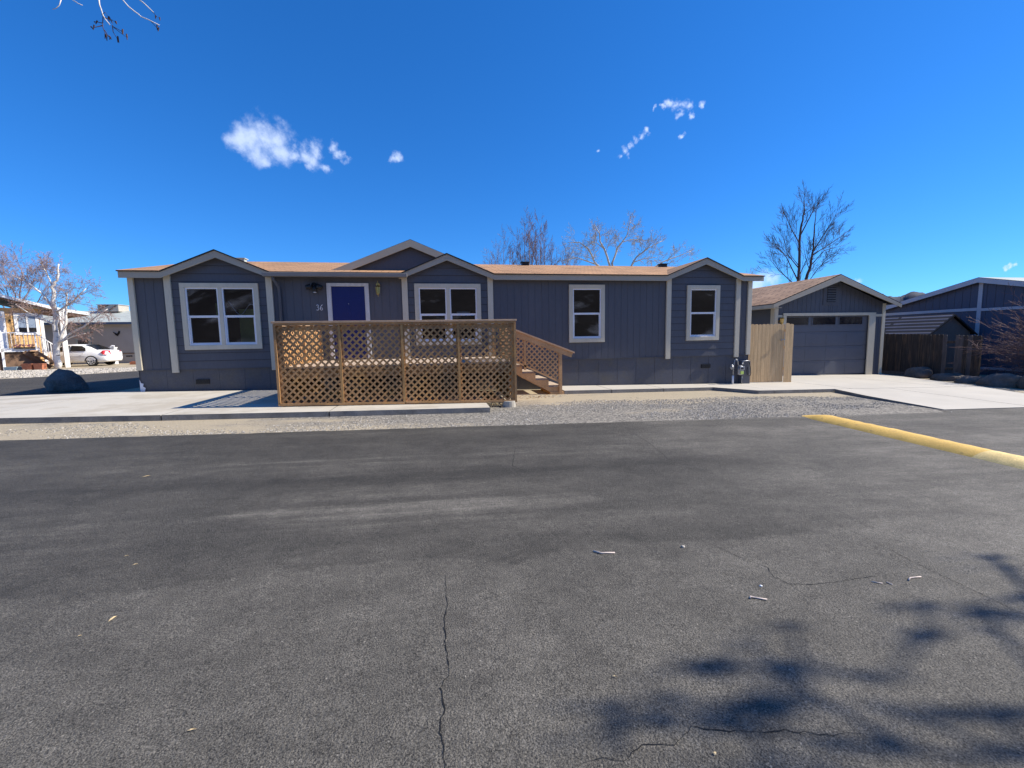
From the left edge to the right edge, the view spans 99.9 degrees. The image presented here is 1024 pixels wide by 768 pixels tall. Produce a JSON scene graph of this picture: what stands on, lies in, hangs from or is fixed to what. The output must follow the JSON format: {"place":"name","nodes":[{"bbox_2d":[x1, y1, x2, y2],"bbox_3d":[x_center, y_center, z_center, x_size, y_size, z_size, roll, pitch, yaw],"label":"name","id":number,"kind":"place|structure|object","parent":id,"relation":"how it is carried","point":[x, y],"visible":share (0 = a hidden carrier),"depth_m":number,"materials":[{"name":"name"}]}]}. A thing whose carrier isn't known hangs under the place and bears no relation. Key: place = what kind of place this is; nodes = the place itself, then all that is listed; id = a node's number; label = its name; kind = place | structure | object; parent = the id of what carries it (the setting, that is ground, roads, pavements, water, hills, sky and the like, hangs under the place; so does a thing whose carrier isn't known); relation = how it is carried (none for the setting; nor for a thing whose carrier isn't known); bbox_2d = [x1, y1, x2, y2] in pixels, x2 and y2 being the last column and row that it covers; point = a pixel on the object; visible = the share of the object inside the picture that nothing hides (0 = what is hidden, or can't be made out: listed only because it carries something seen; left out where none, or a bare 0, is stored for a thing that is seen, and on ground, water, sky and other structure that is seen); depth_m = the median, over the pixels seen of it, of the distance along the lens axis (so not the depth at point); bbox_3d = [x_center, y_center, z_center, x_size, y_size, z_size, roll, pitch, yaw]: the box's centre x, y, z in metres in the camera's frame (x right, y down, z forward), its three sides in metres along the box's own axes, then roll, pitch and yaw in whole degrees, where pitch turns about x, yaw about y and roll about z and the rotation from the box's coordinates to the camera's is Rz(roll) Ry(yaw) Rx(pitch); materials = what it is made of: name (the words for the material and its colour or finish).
{"place":"outdoors","nodes":[
{"label":"outdoors","id":0,"kind":"place"},
{"bbox_2d":[33,363,46,369],"bbox_3d":[-27.014,-1.004,24.644,0.475,0.350,0.300,-2,6,-10],"label":"planter box","id":1,"kind":"object","parent":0,"point":[39,366],"visible":0.96,"depth_m":24.52,"materials":[{"name":"brick"}]},
{"bbox_2d":[0,371,139,395],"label":"side road","id":2,"kind":"structure","parent":0,"point":[107,382],"depth_m":14.36,"materials":[{"name":"grey asphalt"}]},
{"bbox_2d":[43,369,88,391],"bbox_3d":[-12.869,-0.124,12.452,1.185,0.672,0.917,3,7,35],"label":"boulder","id":3,"kind":"object","parent":2,"relation":"on","point":[60,380],"visible":0.95,"depth_m":12.11,"materials":[{"name":"stone"}]},
{"bbox_2d":[108,345,118,363],"bbox_3d":[-28.145,-2.077,30.408,0.361,1.338,0.360,-2,6,-10],"label":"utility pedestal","id":4,"kind":"object","parent":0,"point":[112,347],"visible":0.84,"depth_m":30.34,"materials":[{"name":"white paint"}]},
{"bbox_2d":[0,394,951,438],"bbox_3d":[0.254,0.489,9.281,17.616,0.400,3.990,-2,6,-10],"label":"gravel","id":5,"kind":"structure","parent":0,"point":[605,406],"depth_m":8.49,"materials":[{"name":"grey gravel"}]},
{"bbox_2d":[0,408,1023,767],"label":"road","id":6,"kind":"structure","parent":0,"point":[274,600],"depth_m":2.37,"materials":[{"name":"grey asphalt"}]},
{"bbox_2d":[593,550,614,553],"bbox_3d":[0.613,1.123,2.867,0.142,0.014,0.033,0,6,11],"label":"twig","id":7,"kind":"object","parent":6,"relation":"on","point":[602,552],"visible":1,"depth_m":2.86,"materials":[{"name":"white wood"}]},
{"bbox_2d":[439,434,1017,766],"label":"road crack","id":8,"kind":"object","parent":6,"relation":"on","point":[641,744],"visible":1,"depth_m":1.57,"materials":[{"name":"black asphalt"}]},
{"bbox_2d":[749,596,766,599],"bbox_3d":[1.351,1.177,2.364,0.090,0.012,0.019,1,6,17],"label":"twig","id":9,"kind":"object","parent":6,"relation":"on","point":[750,597],"visible":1,"depth_m":2.37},
{"bbox_2d":[803,415,1023,469],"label":"yellow kerb","id":10,"kind":"structure","parent":6,"relation":"on","point":[1008,459],"depth_m":5.92,"materials":[{"name":"paint"}]},
{"bbox_2d":[0,363,1023,439],"bbox_3d":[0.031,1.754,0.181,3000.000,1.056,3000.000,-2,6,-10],"label":"ground","id":11,"kind":"structure","parent":0,"point":[248,426],"depth_m":8.36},
{"bbox_2d":[4,367,21,370],"bbox_3d":[-28.293,-0.879,24.432,0.648,0.190,0.400,-2,6,-10],"label":"plastic tub","id":12,"kind":"object","parent":11,"relation":"on","point":[12,368],"visible":0.73,"depth_m":24.26,"materials":[{"name":"plastic"}]},
{"bbox_2d":[0,331,53,370],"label":"porch deck","id":13,"kind":"structure","parent":11,"relation":"on","point":[17,356],"depth_m":24.79,"materials":[{"name":"white paint"}]},
{"bbox_2d":[21,363,34,369],"bbox_3d":[-27.555,-0.985,24.551,0.518,0.350,0.300,-2,6,-10],"label":"planter box","id":14,"kind":"object","parent":11,"relation":"on","point":[27,366],"visible":0.85,"depth_m":24.42,"materials":[{"name":"ceramic"}]},
{"bbox_2d":[0,241,60,307],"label":"bare tree","id":15,"kind":"object","parent":11,"relation":"on","point":[26,271],"visible":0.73,"depth_m":30.89,"materials":[{"name":"brown wood"}]},
{"bbox_2d":[0,294,89,366],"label":"tan house","id":16,"kind":"structure","parent":11,"relation":"on","point":[10,323],"depth_m":25.76,"materials":[{"name":"beige wood"}]},
{"bbox_2d":[13,313,40,334],"bbox_3d":[-28.925,-3.580,25.669,0.049,1.270,1.010,3,7,31],"label":"window","id":17,"kind":"structure","parent":16,"relation":"in","point":[32,325],"depth_m":25.66,"materials":[{"name":"white paint"}]},
{"bbox_2d":[0,251,119,368],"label":"birch tree","id":18,"kind":"object","parent":11,"relation":"on","point":[58,339],"visible":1,"depth_m":24.93,"materials":[{"name":"white plant"}]},
{"bbox_2d":[0,367,136,377],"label":"landscape gravel","id":19,"kind":"structure","parent":11,"relation":"on","point":[25,373],"depth_m":21.52,"materials":[{"name":"beige gravel"}]},
{"bbox_2d":[47,344,122,365],"bbox_3d":[-28.473,-1.901,28.314,4.230,1.420,1.751,-2,6,-10],"label":"parked car","id":20,"kind":"object","parent":11,"relation":"on","point":[92,354],"visible":0.68,"depth_m":27.77,"materials":[{"name":"white paint"}]},
{"bbox_2d":[43,311,134,363],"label":"grey house","id":21,"kind":"structure","parent":11,"relation":"on","point":[122,341],"depth_m":31.69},
{"bbox_2d":[96,304,128,311],"bbox_3d":[-31.378,-5.949,33.891,1.520,0.540,1.300,-2,6,-10],"label":"rooftop cooler","id":22,"kind":"object","parent":21,"relation":"on","point":[120,308],"visible":0.84,"depth_m":33.39,"materials":[{"name":"metal"}]},
{"bbox_2d":[52,0,159,41],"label":"overhanging tree","id":23,"kind":"object","parent":11,"relation":"on","point":[109,19],"visible":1,"depth_m":4.09,"materials":[{"name":"brown wood"}]},
{"bbox_2d":[0,387,489,423],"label":"patio slab","id":24,"kind":"structure","parent":11,"relation":"on","point":[139,406],"depth_m":8.47,"materials":[{"name":"concrete"}]},
{"bbox_2d":[271,319,574,406],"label":"wooden deck","id":25,"kind":"structure","parent":11,"relation":"on","point":[310,376],"depth_m":8.88,"materials":[{"name":"brown wood"}]},
{"bbox_2d":[115,239,764,391],"bbox_3d":[-1.559,-2.179,16.204,17.678,4.660,8.770,-2,6,-10],"label":"mobile home","id":26,"kind":"object","parent":11,"relation":"on","point":[201,322],"visible":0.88,"depth_m":12.28,"materials":[{"name":"paint"}]},
{"bbox_2d":[179,283,262,349],"bbox_3d":[-7.444,-1.734,11.056,1.820,1.680,0.085,-2,6,-10],"label":"window","id":27,"kind":"structure","parent":26,"relation":"in","point":[224,343],"depth_m":11.02,"materials":[{"name":"paint"}]},
{"bbox_2d":[414,283,481,345],"bbox_3d":[-1.771,-1.940,12.031,1.820,1.690,0.085,-2,6,-10],"label":"window","id":28,"kind":"structure","parent":26,"relation":"in","point":[417,286],"depth_m":11.98,"materials":[{"name":"paint"}]},
{"bbox_2d":[569,285,604,342],"bbox_3d":[2.208,-2.077,12.715,1.100,1.680,0.085,-2,6,-10],"label":"window","id":29,"kind":"structure","parent":26,"relation":"in","point":[601,315],"depth_m":12.70,"materials":[{"name":"paint"}]},
{"bbox_2d":[686,285,720,340],"bbox_3d":[5.916,-2.201,13.353,1.110,1.685,0.085,-2,6,-10],"label":"window","id":30,"kind":"structure","parent":26,"relation":"in","point":[716,314],"depth_m":13.33,"materials":[{"name":"paint"}]},
{"bbox_2d":[482,228,517,264],"bbox_3d":[-0.830,-6.861,32.988,3.646,10.041,3.167,-2,6,-10],"label":"bare tree","id":31,"kind":"object","parent":11,"relation":"on","point":[497,257],"visible":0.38,"depth_m":32.31,"materials":[{"name":"brown plant"}]},
{"bbox_2d":[502,401,515,407],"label":"concrete pier","id":32,"kind":"structure","parent":11,"relation":"on","point":[508,404],"depth_m":9.21,"materials":[{"name":"white concrete"}]},
{"bbox_2d":[506,207,544,264],"bbox_3d":[1.108,-7.489,32.167,2.978,11.372,2.916,-2,6,-10],"label":"bare tree","id":33,"kind":"object","parent":11,"relation":"on","point":[524,244],"visible":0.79,"depth_m":31.77,"materials":[{"name":"brown plant"}]},
{"bbox_2d":[523,211,561,264],"bbox_3d":[2.093,-7.446,32.854,3.351,11.100,1.959,-2,6,-10],"label":"bare tree","id":34,"kind":"object","parent":11,"relation":"on","point":[544,247],"visible":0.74,"depth_m":32.46,"materials":[{"name":"brown plant"}]},
{"bbox_2d":[552,241,582,265],"bbox_3d":[4.461,-6.698,34.341,4.682,9.345,2.538,-2,6,-10],"label":"bare tree","id":35,"kind":"object","parent":11,"relation":"on","point":[566,256],"visible":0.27,"depth_m":33.66,"materials":[{"name":"brown plant"}]},
{"bbox_2d":[555,210,700,266],"bbox_3d":[9.079,-7.746,33.478,11.830,11.687,3.129,-2,6,-10],"label":"pale bare tree","id":36,"kind":"object","parent":11,"relation":"on","point":[640,241],"visible":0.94,"depth_m":32.93,"materials":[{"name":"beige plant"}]},
{"bbox_2d":[553,383,773,393],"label":"walkway","id":37,"kind":"structure","parent":11,"relation":"on","point":[594,389],"depth_m":12.30,"materials":[{"name":"concrete"}]},
{"bbox_2d":[748,323,793,381],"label":"wooden gate","id":38,"kind":"structure","parent":11,"relation":"on","point":[769,350],"depth_m":14.08,"materials":[{"name":"brown wood"}]},
{"bbox_2d":[756,183,855,281],"bbox_3d":[21.406,-8.272,31.530,8.182,13.236,2.759,-2,6,-10],"label":"dark bare tree","id":39,"kind":"object","parent":11,"relation":"on","point":[798,275],"visible":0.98,"depth_m":31.22,"materials":[{"name":"brown plant"}]},
{"bbox_2d":[751,274,901,374],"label":"garage","id":40,"kind":"structure","parent":11,"relation":"on","point":[838,321],"depth_m":17.41,"materials":[{"name":"paint"}]},
{"bbox_2d":[786,316,868,374],"bbox_3d":[12.733,-1.559,17.450,4.100,2.368,0.065,-2,6,-10],"label":"garage door","id":41,"kind":"structure","parent":40,"relation":"in","point":[829,346],"depth_m":17.45,"materials":[{"name":"paint"}]},
{"bbox_2d":[904,367,932,378],"bbox_3d":[16.479,-0.469,17.426,0.911,0.504,0.800,-2,6,-10],"label":"rock","id":42,"kind":"object","parent":11,"relation":"on","point":[921,372],"visible":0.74,"depth_m":17.17,"materials":[{"name":"stone"}]},
{"bbox_2d":[883,314,977,372],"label":"garden shed","id":43,"kind":"structure","parent":11,"relation":"on","point":[951,326],"depth_m":18.51,"materials":[{"name":"grey wood"}]},
{"bbox_2d":[881,333,982,375],"bbox_3d":[16.932,-1.290,18.328,0.250,1.871,4.859,-2,6,-10],"label":"board fence","id":44,"kind":"object","parent":11,"relation":"on","point":[896,346],"visible":0.54,"depth_m":17.59,"materials":[{"name":"brown wood"}]},
{"bbox_2d":[929,373,964,380],"bbox_3d":[16.489,-0.246,16.254,1.097,0.362,0.968,-2,6,-10],"label":"rock","id":45,"kind":"object","parent":11,"relation":"on","point":[946,377],"visible":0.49,"depth_m":16.02,"materials":[{"name":"stone"}]},
{"bbox_2d":[885,277,1023,375],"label":"neighbour home","id":46,"kind":"object","parent":11,"relation":"on","point":[974,298],"visible":0.45,"depth_m":19.16,"materials":[{"name":"blue"}]},
{"bbox_2d":[954,376,981,383],"bbox_3d":[16.273,-0.128,15.181,1.114,0.337,0.799,-2,6,-10],"label":"rock","id":47,"kind":"object","parent":11,"relation":"on","point":[968,379],"visible":0.45,"depth_m":15.02,"materials":[{"name":"stone"}]},
{"bbox_2d":[954,283,1023,374],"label":"bare bush","id":48,"kind":"object","parent":11,"relation":"on","point":[1016,345],"visible":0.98,"depth_m":15.26,"materials":[{"name":"brown plant"}]},
{"bbox_2d":[976,373,1021,387],"bbox_3d":[15.963,-0.114,14.014,0.905,0.493,1.365,-2,6,-10],"label":"rock","id":49,"kind":"object","parent":11,"relation":"on","point":[1005,380],"visible":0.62,"depth_m":13.83,"materials":[{"name":"stone"}]},
{"bbox_2d":[1016,376,1023,388],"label":"rock","id":50,"kind":"object","parent":11,"relation":"on","point":[1020,383],"visible":0.85,"depth_m":13.35,"materials":[{"name":"stone"}]},
{"bbox_2d":[0,0,1023,310],"label":"sky","id":51,"kind":"structure","parent":0,"point":[333,131],"materials":[{"name":"blue"}]},
{"bbox_2d":[728,374,1023,409],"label":"driveway","id":52,"kind":"structure","parent":0,"point":[932,394],"depth_m":12.09,"materials":[{"name":"concrete"}]},
{"bbox_2d":[730,359,749,383],"bbox_3d":[7.161,-0.392,13.501,0.828,0.807,0.231,-2,6,-10],"label":"gas meter","id":53,"kind":"object","parent":52,"relation":"on","point":[740,369],"visible":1,"depth_m":13.43,"materials":[{"name":"grey metal"}]},
{"bbox_2d":[738,361,750,383],"bbox_3d":[7.427,-0.375,13.716,0.300,0.736,0.272,-2,6,-10],"label":"cable box","id":54,"kind":"object","parent":52,"relation":"on","point":[745,378],"visible":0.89,"depth_m":13.68,"materials":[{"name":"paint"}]},
{"bbox_2d":[886,291,924,305],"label":"hill","id":55,"kind":"structure","parent":0,"point":[909,295],"depth_m":471.96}
]}

